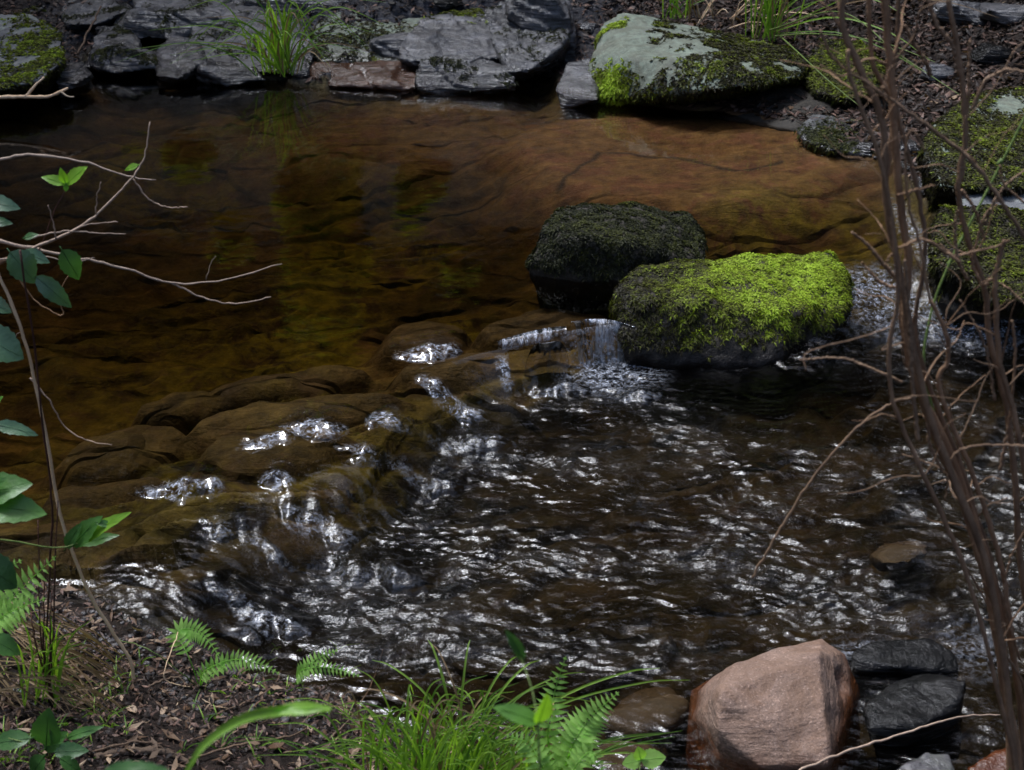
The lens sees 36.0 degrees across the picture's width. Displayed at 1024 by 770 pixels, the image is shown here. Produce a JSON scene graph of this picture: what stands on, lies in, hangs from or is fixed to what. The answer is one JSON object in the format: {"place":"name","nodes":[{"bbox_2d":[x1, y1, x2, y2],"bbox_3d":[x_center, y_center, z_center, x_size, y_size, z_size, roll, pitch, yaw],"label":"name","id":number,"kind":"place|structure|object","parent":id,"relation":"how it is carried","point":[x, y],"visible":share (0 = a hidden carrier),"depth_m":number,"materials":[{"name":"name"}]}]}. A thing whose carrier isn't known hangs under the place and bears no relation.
{"place":"outdoors","nodes":[
{"label":"outdoors","id":0,"kind":"place"},
{"bbox_2d":[0,0,1023,769],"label":"ground","id":1,"kind":"structure","parent":0,"point":[388,230],"depth_m":5.16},
{"bbox_2d":[0,632,19,655],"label":"leafy shoot","id":2,"kind":"object","parent":1,"relation":"on","point":[8,645],"visible":1,"depth_m":3.07,"materials":[{"name":"green plant"}]},
{"bbox_2d":[0,472,46,590],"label":"leafy shoot","id":3,"kind":"object","parent":1,"relation":"on","point":[16,505],"visible":1,"depth_m":2.90,"materials":[{"name":"green plant"}]},
{"bbox_2d":[0,556,55,633],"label":"fern","id":4,"kind":"object","parent":1,"relation":"on","point":[8,620],"visible":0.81,"depth_m":3.18,"materials":[{"name":"green plant"}]},
{"bbox_2d":[12,5,45,14],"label":"mossy stone","id":5,"kind":"object","parent":1,"relation":"on","point":[30,10],"visible":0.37,"depth_m":8.74,"materials":[{"name":"stone"}]},
{"bbox_2d":[0,13,66,105],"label":"mossy boulder","id":6,"kind":"object","parent":1,"relation":"on","point":[32,51],"visible":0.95,"depth_m":7.63,"materials":[{"name":"green plant"}]},
{"bbox_2d":[0,708,103,769],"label":"leafy shoot","id":7,"kind":"object","parent":1,"relation":"on","point":[47,733],"visible":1,"depth_m":3.05,"materials":[{"name":"green plant"}]},
{"bbox_2d":[12,500,91,710],"bbox_3d":[-0.949,0.472,3.239,0.201,0.482,0.145,0,27,0],"label":"grass tuft","id":8,"kind":"object","parent":1,"relation":"on","point":[54,669],"visible":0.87,"depth_m":3.28,"materials":[{"name":"green plant"}]},
{"bbox_2d":[1,696,113,724],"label":"twig","id":9,"kind":"object","parent":1,"relation":"on","point":[49,698],"visible":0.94,"depth_m":3.33,"materials":[{"name":"brown wood"}]},
{"bbox_2d":[0,602,129,717],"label":"dry straw","id":10,"kind":"object","parent":1,"relation":"on","point":[9,688],"visible":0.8,"depth_m":3.39,"materials":[{"name":"brown plant"}]},
{"bbox_2d":[0,512,130,550],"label":"vine","id":11,"kind":"object","parent":1,"relation":"on","point":[88,532],"visible":1,"depth_m":3.18,"materials":[{"name":"green plant"}]},
{"bbox_2d":[0,275,135,683],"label":"dry cane","id":12,"kind":"object","parent":1,"relation":"on","point":[90,594],"visible":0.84,"depth_m":3.28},
{"bbox_2d":[22,644,117,652],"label":"twig","id":13,"kind":"object","parent":1,"relation":"on","point":[82,645],"visible":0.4,"depth_m":3.58,"materials":[{"name":"brown wood"}]},
{"bbox_2d":[55,60,93,98],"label":"slate stone","id":14,"kind":"object","parent":1,"relation":"on","point":[75,78],"visible":0.92,"depth_m":7.64,"materials":[{"name":"grey stone"}]},
{"bbox_2d":[60,0,127,32],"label":"slate ledge","id":15,"kind":"object","parent":1,"relation":"on","point":[79,17],"visible":0.81,"depth_m":8.62,"materials":[{"name":"grey stone"}]},
{"bbox_2d":[91,25,141,71],"bbox_3d":[-2.085,-1.769,8.240,0.268,0.184,0.679,-9,28,-17],"label":"slate ledge","id":16,"kind":"object","parent":1,"relation":"on","point":[119,35],"visible":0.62,"depth_m":8.12,"materials":[{"name":"grey stone"}]},
{"bbox_2d":[77,5,101,54],"bbox_3d":[-2.128,-1.792,7.952,0.020,0.152,0.406,3,27,6],"label":"dead stick","id":17,"kind":"object","parent":16,"relation":"on","point":[84,41],"visible":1,"depth_m":7.91,"materials":[{"name":"brown wood"}]},
{"bbox_2d":[84,44,158,74],"bbox_3d":[-2.005,-1.720,8.095,0.394,0.180,0.692,-6,28,-12],"label":"slate ledge","id":18,"kind":"object","parent":1,"relation":"on","point":[106,58],"visible":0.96,"depth_m":7.84,"materials":[{"name":"grey stone"}]},
{"bbox_2d":[111,1,133,9],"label":"loose stone","id":19,"kind":"object","parent":1,"relation":"on","point":[128,5],"visible":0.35,"depth_m":8.86,"materials":[{"name":"grey stone"}]},
{"bbox_2d":[126,705,136,712],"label":"fallen leaf","id":20,"kind":"object","parent":1,"relation":"on","point":[133,709],"visible":0.74,"depth_m":3.41,"materials":[{"name":"beige plant"}]},
{"bbox_2d":[89,740,184,755],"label":"twig","id":21,"kind":"object","parent":1,"relation":"on","point":[123,744],"visible":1,"depth_m":3.26,"materials":[{"name":"brown wood"}]},
{"bbox_2d":[0,122,281,676],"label":"bramble","id":22,"kind":"object","parent":1,"relation":"on","point":[21,266],"visible":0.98,"depth_m":3.13,"materials":[{"name":"brown plant"}]},
{"bbox_2d":[93,746,188,763],"bbox_3d":[-0.764,0.757,3.250,0.191,0.066,0.061,-7,28,-14],"label":"root","id":23,"kind":"object","parent":1,"relation":"on","point":[148,749],"visible":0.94,"depth_m":3.26,"materials":[{"name":"brown wood"}]},
{"bbox_2d":[160,707,167,713],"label":"fallen leaf","id":24,"kind":"object","parent":1,"relation":"on","point":[163,711],"visible":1,"depth_m":3.44,"materials":[{"name":"beige plant"}]},
{"bbox_2d":[113,6,225,39],"bbox_3d":[-1.836,-2.009,8.566,0.685,0.187,0.686,0,27,0],"label":"slate ledge","id":25,"kind":"object","parent":1,"relation":"on","point":[141,23],"visible":0.81,"depth_m":8.30,"materials":[{"name":"grey stone"}]},
{"bbox_2d":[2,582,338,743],"bbox_3d":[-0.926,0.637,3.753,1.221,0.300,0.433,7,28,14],"label":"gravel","id":26,"kind":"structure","parent":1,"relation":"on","point":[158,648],"depth_m":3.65,"materials":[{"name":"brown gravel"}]},
{"bbox_2d":[0,638,359,766],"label":"ground cover","id":27,"kind":"object","parent":1,"relation":"on","point":[65,723],"visible":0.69,"depth_m":3.41,"materials":[{"name":"green plant"}]},
{"bbox_2d":[153,36,207,89],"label":"slate stone","id":28,"kind":"object","parent":1,"relation":"on","point":[178,74],"visible":0.88,"depth_m":7.83,"materials":[{"name":"grey stone"}]},
{"bbox_2d":[133,0,231,9],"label":"slate ledge","id":29,"kind":"object","parent":1,"relation":"on","point":[181,4],"visible":0.39,"depth_m":8.72,"materials":[{"name":"grey stone"}]},
{"bbox_2d":[148,671,219,687],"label":"twig","id":30,"kind":"object","parent":1,"relation":"on","point":[162,680],"visible":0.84,"depth_m":3.59,"materials":[{"name":"brown wood"}]},
{"bbox_2d":[120,616,278,687],"bbox_3d":[-0.694,0.636,3.552,0.414,0.173,0.135,19,33,33],"label":"fern","id":31,"kind":"object","parent":1,"relation":"on","point":[181,630],"visible":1,"depth_m":3.57,"materials":[{"name":"green plant"}]},
{"bbox_2d":[199,728,208,734],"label":"fallen leaf","id":32,"kind":"object","parent":1,"relation":"on","point":[204,730],"visible":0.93,"depth_m":3.39,"materials":[{"name":"beige plant"}]},
{"bbox_2d":[105,701,332,769],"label":"seedling","id":33,"kind":"object","parent":1,"relation":"on","point":[296,708],"visible":1,"depth_m":1.66,"materials":[{"name":"green plant"}]},
{"bbox_2d":[208,669,281,718],"bbox_3d":[-0.591,0.724,3.685,0.073,0.204,0.450,6,28,11],"label":"twig","id":34,"kind":"object","parent":1,"relation":"on","point":[255,697],"visible":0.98,"depth_m":3.57,"materials":[{"name":"brown wood"}]},
{"bbox_2d":[0,578,498,769],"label":"leaf litter","id":35,"kind":"object","parent":1,"relation":"on","point":[119,729],"visible":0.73,"depth_m":3.46,"materials":[{"name":"brown plant"}]},
{"bbox_2d":[118,0,383,76],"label":"grass tuft","id":36,"kind":"object","parent":1,"relation":"on","point":[275,47],"visible":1,"depth_m":7.63,"materials":[{"name":"green plant"}]},
{"bbox_2d":[189,2,316,75],"bbox_3d":[-1.411,-1.813,8.354,0.630,0.238,1.381,-9,28,-16],"label":"slate ledge","id":37,"kind":"object","parent":1,"relation":"on","point":[211,34],"visible":0.5,"depth_m":8.14,"materials":[{"name":"grey stone"}]},
{"bbox_2d":[196,61,265,86],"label":"slate ledge","id":38,"kind":"object","parent":37,"relation":"on","point":[224,74],"visible":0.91,"depth_m":7.72,"materials":[{"name":"grey stone"}]},
{"bbox_2d":[188,696,344,759],"bbox_3d":[-0.487,0.775,3.519,0.117,0.250,0.583,13,30,24],"label":"twig","id":39,"kind":"object","parent":1,"relation":"on","point":[222,749],"visible":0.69,"depth_m":3.34,"materials":[{"name":"brown wood"}]},
{"bbox_2d":[233,0,350,15],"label":"slate ledge","id":40,"kind":"object","parent":1,"relation":"on","point":[316,11],"visible":0.38,"depth_m":8.65,"materials":[{"name":"grey stone"}]},
{"bbox_2d":[286,65,309,77],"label":"loose stone","id":41,"kind":"object","parent":1,"relation":"on","point":[304,71],"visible":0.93,"depth_m":7.76,"materials":[{"name":"stone"}]},
{"bbox_2d":[298,699,340,727],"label":"twig","id":42,"kind":"object","parent":1,"relation":"on","point":[313,713],"visible":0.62,"depth_m":3.52,"materials":[{"name":"brown wood"}]},
{"bbox_2d":[296,648,358,684],"bbox_3d":[-0.475,0.691,3.646,0.099,0.295,0.376,-16,31,-28],"label":"fern","id":43,"kind":"object","parent":1,"relation":"on","point":[299,672],"visible":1,"depth_m":3.50,"materials":[{"name":"green plant"}]},
{"bbox_2d":[0,0,662,82],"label":"leaf litter","id":44,"kind":"object","parent":1,"relation":"on","point":[347,5],"visible":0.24,"depth_m":8.48,"materials":[{"name":"brown plant"}]},
{"bbox_2d":[329,649,382,738],"bbox_3d":[-0.361,0.749,3.682,0.031,0.199,0.479,3,27,6],"label":"twig","id":45,"kind":"object","parent":1,"relation":"on","point":[339,730],"visible":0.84,"depth_m":3.73,"materials":[{"name":"brown wood"}]},
{"bbox_2d":[310,60,417,93],"bbox_3d":[-0.736,-1.534,7.896,0.576,0.200,0.556,0,27,0],"label":"flat ledge","id":46,"kind":"object","parent":1,"relation":"on","point":[356,77],"visible":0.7,"depth_m":7.72,"materials":[{"name":"brown stone"}]},
{"bbox_2d":[311,11,419,62],"bbox_3d":[-0.747,-1.870,8.514,0.629,0.271,1.294,0,27,0],"label":"mossy ledge","id":47,"kind":"object","parent":1,"relation":"on","point":[345,36],"visible":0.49,"depth_m":8.14,"materials":[{"name":"stone"}]},
{"bbox_2d":[366,32,408,59],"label":"slate ledge","id":48,"kind":"object","parent":1,"relation":"on","point":[388,45],"visible":0.49,"depth_m":7.95,"materials":[{"name":"grey stone"}]},
{"bbox_2d":[433,0,464,9],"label":"loose stone","id":49,"kind":"object","parent":1,"relation":"on","point":[445,4],"visible":1,"depth_m":8.50,"materials":[{"name":"grey stone"}]},
{"bbox_2d":[231,640,681,769],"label":"grass tuft","id":50,"kind":"object","parent":1,"relation":"on","point":[466,757],"visible":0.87,"depth_m":3.23,"materials":[{"name":"green plant"}]},
{"bbox_2d":[414,52,518,96],"bbox_3d":[-0.218,-1.565,7.837,0.510,0.214,0.618,0,27,0],"label":"slate ledge","id":51,"kind":"object","parent":1,"relation":"on","point":[454,75],"visible":0.98,"depth_m":7.62,"materials":[{"name":"grey stone"}]},
{"bbox_2d":[399,8,497,70],"bbox_3d":[-0.311,-1.801,8.229,0.510,0.279,1.068,0,27,0],"label":"slate ledge","id":52,"kind":"object","parent":51,"relation":"on","point":[450,32],"visible":0.79,"depth_m":7.95,"materials":[{"name":"grey stone"}]},
{"bbox_2d":[493,630,552,769],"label":"seedling","id":53,"kind":"object","parent":1,"relation":"on","point":[519,714],"visible":1,"depth_m":1.76,"materials":[{"name":"green plant"}]},
{"bbox_2d":[483,0,573,82],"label":"slate ledge","id":54,"kind":"object","parent":1,"relation":"on","point":[527,55],"visible":0.62,"depth_m":7.86,"materials":[{"name":"grey stone"}]},
{"bbox_2d":[505,0,576,63],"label":"slate ledge","id":55,"kind":"object","parent":54,"relation":"on","point":[541,15],"visible":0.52,"depth_m":8.01,"materials":[{"name":"grey stone"}]},
{"bbox_2d":[524,341,569,373],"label":"waterfall","id":56,"kind":"structure","parent":1,"relation":"on","point":[554,346],"depth_m":5.19,"materials":[{"name":"liquid"}]},
{"bbox_2d":[507,657,618,769],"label":"fern","id":57,"kind":"object","parent":1,"relation":"on","point":[581,751],"visible":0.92,"depth_m":3.05,"materials":[{"name":"green plant"}]},
{"bbox_2d":[556,58,598,109],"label":"slate stone","id":58,"kind":"object","parent":1,"relation":"on","point":[577,87],"visible":0.84,"depth_m":7.45,"materials":[{"name":"grey stone"}]},
{"bbox_2d":[580,22,600,33],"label":"loose stone","id":59,"kind":"object","parent":1,"relation":"on","point":[589,27],"visible":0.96,"depth_m":8.40,"materials":[{"name":"stone"}]},
{"bbox_2d":[572,319,634,373],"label":"waterfall","id":60,"kind":"structure","parent":1,"relation":"on","point":[580,345],"depth_m":5.29,"materials":[{"name":"white liquid"}]},
{"bbox_2d":[524,201,708,320],"bbox_3d":[0.380,-0.462,5.829,0.676,0.406,0.601,0,27,0],"label":"mossy rock","id":61,"kind":"object","parent":1,"relation":"on","point":[584,258],"visible":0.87,"depth_m":5.61,"materials":[{"name":"stone"}]},
{"bbox_2d":[594,740,668,769],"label":"sunken stone","id":62,"kind":"object","parent":1,"relation":"on","point":[618,759],"visible":0.48,"depth_m":3.57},
{"bbox_2d":[622,747,665,769],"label":"clover leaf","id":63,"kind":"object","parent":1,"relation":"on","point":[649,758],"visible":1,"depth_m":3.19,"materials":[{"name":"green plant"}]},
{"bbox_2d":[600,687,689,742],"bbox_3d":[0.321,0.785,3.790,0.212,0.187,0.358,3,27,7],"label":"sunken stone","id":64,"kind":"object","parent":1,"relation":"on","point":[654,710],"visible":0.88,"depth_m":3.65,"materials":[{"name":"brown stone"}]},
{"bbox_2d":[657,0,710,21],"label":"grass tuft","id":65,"kind":"object","parent":1,"relation":"on","point":[676,7],"visible":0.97,"depth_m":8.10,"materials":[{"name":"green plant"}]},
{"bbox_2d":[588,13,810,106],"bbox_3d":[0.884,-1.482,7.628,1.089,0.420,1.051,0,27,0],"label":"lichened boulder","id":66,"kind":"object","parent":1,"relation":"on","point":[645,60],"visible":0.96,"depth_m":7.38,"materials":[{"name":"stone"}]},
{"bbox_2d":[779,36,856,103],"bbox_3d":[1.348,-1.485,7.204,0.118,0.099,1.213,-4,27,-7],"label":"rush stem","id":67,"kind":"object","parent":66,"relation":"on","point":[812,65],"visible":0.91,"depth_m":6.99,"materials":[{"name":"green plant"}]},
{"bbox_2d":[608,250,856,410],"bbox_3d":[0.781,-0.122,5.509,0.914,0.614,0.593,0,27,0],"label":"mossy rock","id":68,"kind":"object","parent":1,"relation":"on","point":[746,325],"visible":0.91,"depth_m":5.29,"materials":[{"name":"stone"}]},
{"bbox_2d":[694,0,816,34],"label":"grass tuft","id":69,"kind":"object","parent":1,"relation":"on","point":[734,16],"visible":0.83,"depth_m":8.01,"materials":[{"name":"green plant"}]},
{"bbox_2d":[704,87,833,131],"bbox_3d":[1.208,-1.261,7.464,1.028,0.277,0.567,18,32,31],"label":"bank stone","id":70,"kind":"object","parent":1,"relation":"on","point":[786,124],"visible":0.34,"depth_m":7.27,"materials":[{"name":"grey stone"}]},
{"bbox_2d":[686,639,860,769],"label":"sandstone boulder","id":71,"kind":"object","parent":1,"relation":"on","point":[794,707],"visible":0.99,"depth_m":3.42,"materials":[{"name":"brown stone"}]},
{"bbox_2d":[601,0,1023,180],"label":"leaf litter","id":72,"kind":"object","parent":1,"relation":"on","point":[861,131],"visible":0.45,"depth_m":7.47,"materials":[{"name":"brown plant"}]},
{"bbox_2d":[793,114,873,159],"bbox_3d":[1.458,-1.033,6.999,0.415,0.223,0.507,0,27,0],"label":"flat stone","id":73,"kind":"object","parent":1,"relation":"on","point":[812,137],"visible":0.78,"depth_m":6.91,"materials":[{"name":"grey stone"}]},
{"bbox_2d":[855,142,873,153],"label":"loose stone","id":74,"kind":"object","parent":73,"relation":"on","point":[861,146],"visible":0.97,"depth_m":6.77,"materials":[{"name":"stone"}]},
{"bbox_2d":[802,38,885,106],"bbox_3d":[1.583,-1.448,7.542,0.422,0.265,0.845,0,27,0],"label":"mossy stone","id":75,"kind":"object","parent":1,"relation":"on","point":[819,86],"visible":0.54,"depth_m":7.41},
{"bbox_2d":[745,0,998,70],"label":"grass tuft","id":76,"kind":"object","parent":1,"relation":"on","point":[768,7],"visible":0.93,"depth_m":7.88,"materials":[{"name":"green plant"}]},
{"bbox_2d":[774,33,934,61],"bbox_3d":[1.504,-1.542,7.217,0.103,0.187,1.211,-12,29,-22],"label":"rush stem","id":77,"kind":"object","parent":76,"relation":"attached to","point":[837,35],"visible":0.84,"depth_m":7.20,"materials":[{"name":"green plant"}]},
{"bbox_2d":[770,11,959,94],"bbox_3d":[1.597,-1.542,7.142,0.068,0.196,1.433,-12,29,-22],"label":"grass blade","id":78,"kind":"object","parent":76,"relation":"attached to","point":[858,20],"visible":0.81,"depth_m":7.26,"materials":[{"name":"green plant"}]},
{"bbox_2d":[866,99,888,109],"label":"loose stone","id":79,"kind":"object","parent":1,"relation":"on","point":[870,104],"visible":0.37,"depth_m":7.21,"materials":[{"name":"grey stone"}]},
{"bbox_2d":[751,0,1023,769],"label":"bare shrub","id":80,"kind":"object","parent":1,"relation":"on","point":[948,450],"visible":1,"depth_m":2.30,"materials":[{"name":"brown wood"}]},
{"bbox_2d":[869,541,928,571],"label":"sunken stone","id":81,"kind":"object","parent":1,"relation":"on","point":[885,557],"visible":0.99,"depth_m":4.28,"materials":[{"name":"brown stone"}]},
{"bbox_2d":[851,638,958,712],"bbox_3d":[0.980,0.751,3.869,0.214,0.288,0.313,23,35,37],"label":"wet stone","id":82,"kind":"object","parent":1,"relation":"on","point":[878,667],"visible":0.6,"depth_m":3.77,"materials":[{"name":"grey stone"}]},
{"bbox_2d":[899,139,918,153],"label":"loose stone","id":83,"kind":"object","parent":1,"relation":"on","point":[912,145],"visible":0.42,"depth_m":6.73,"materials":[{"name":"stone"}]},
{"bbox_2d":[901,161,918,171],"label":"loose stone","id":84,"kind":"object","parent":1,"relation":"on","point":[903,165],"visible":0.39,"depth_m":6.54,"materials":[{"name":"grey stone"}]},
{"bbox_2d":[863,674,965,769],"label":"wet stone","id":85,"kind":"object","parent":1,"relation":"on","point":[908,704],"visible":0.84,"depth_m":3.55,"materials":[{"name":"grey stone"}]},
{"bbox_2d":[919,179,924,195],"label":"loose stone","id":86,"kind":"object","parent":1,"relation":"on","point":[920,186],"visible":0.09,"depth_m":6.30,"materials":[{"name":"stone"}]},
{"bbox_2d":[896,753,954,769],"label":"slate stone","id":87,"kind":"object","parent":1,"relation":"on","point":[926,761],"visible":1,"depth_m":3.36,"materials":[{"name":"grey stone"}]},
{"bbox_2d":[918,64,954,80],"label":"loose stone","id":88,"kind":"object","parent":1,"relation":"on","point":[941,71],"visible":0.83,"depth_m":7.37,"materials":[{"name":"stone"}]},
{"bbox_2d":[927,0,987,25],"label":"loose stone","id":89,"kind":"object","parent":1,"relation":"on","point":[962,13],"visible":0.71,"depth_m":7.64,"materials":[{"name":"stone"}]},
{"bbox_2d":[904,0,1023,687],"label":"bare shrub","id":90,"kind":"object","parent":1,"relation":"on","point":[1005,392],"visible":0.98,"depth_m":2.33,"materials":[{"name":"brown wood"}]},
{"bbox_2d":[915,86,1023,212],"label":"mossy boulder","id":91,"kind":"object","parent":1,"relation":"on","point":[1000,110],"visible":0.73,"depth_m":6.21,"materials":[{"name":"plant"}]},
{"bbox_2d":[923,117,1023,769],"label":"cane","id":92,"kind":"object","parent":1,"relation":"on","point":[1000,161],"visible":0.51,"depth_m":2.48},
{"bbox_2d":[926,203,1023,327],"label":"mossy stone","id":93,"kind":"object","parent":1,"relation":"on","point":[1011,270],"visible":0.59,"depth_m":5.44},
{"bbox_2d":[955,193,1023,209],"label":"flat stone","id":94,"kind":"object","parent":93,"relation":"on","point":[1013,201],"visible":0.12,"depth_m":5.96,"materials":[{"name":"grey stone"}]},
{"bbox_2d":[968,748,1005,769],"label":"rusty stone","id":95,"kind":"object","parent":1,"relation":"on","point":[995,760],"visible":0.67,"depth_m":3.37,"materials":[{"name":"brown stone"}]},
{"bbox_2d":[967,42,1012,65],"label":"loose stone","id":96,"kind":"object","parent":1,"relation":"on","point":[989,53],"visible":0.88,"depth_m":7.33,"materials":[{"name":"grey stone"}]},
{"bbox_2d":[979,2,1023,25],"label":"loose stone","id":97,"kind":"object","parent":1,"relation":"on","point":[1009,14],"visible":0.91,"depth_m":7.51,"materials":[{"name":"stone"}]},
{"bbox_2d":[497,326,566,349],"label":"waterfall","id":98,"kind":"structure","parent":0,"point":[548,329],"depth_m":5.17,"materials":[{"name":"white liquid"}]},
{"bbox_2d":[94,113,1023,748],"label":"water","id":99,"kind":"structure","parent":0,"point":[698,501],"depth_m":4.47,"materials":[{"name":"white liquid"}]},
{"bbox_2d":[0,76,73,98],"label":"dead branch","id":100,"kind":"object","parent":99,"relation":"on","point":[27,96],"visible":1,"depth_m":7.16,"materials":[{"name":"wood"}]},
{"bbox_2d":[799,714,1000,769],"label":"fallen twig","id":101,"kind":"object","parent":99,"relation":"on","point":[851,749],"visible":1,"depth_m":3.36,"materials":[{"name":"brown wood"}]},
{"bbox_2d":[246,92,921,231],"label":"gravel","id":102,"kind":"structure","parent":0,"point":[874,157],"depth_m":7.25,"materials":[{"name":"grey gravel"}]}
]}

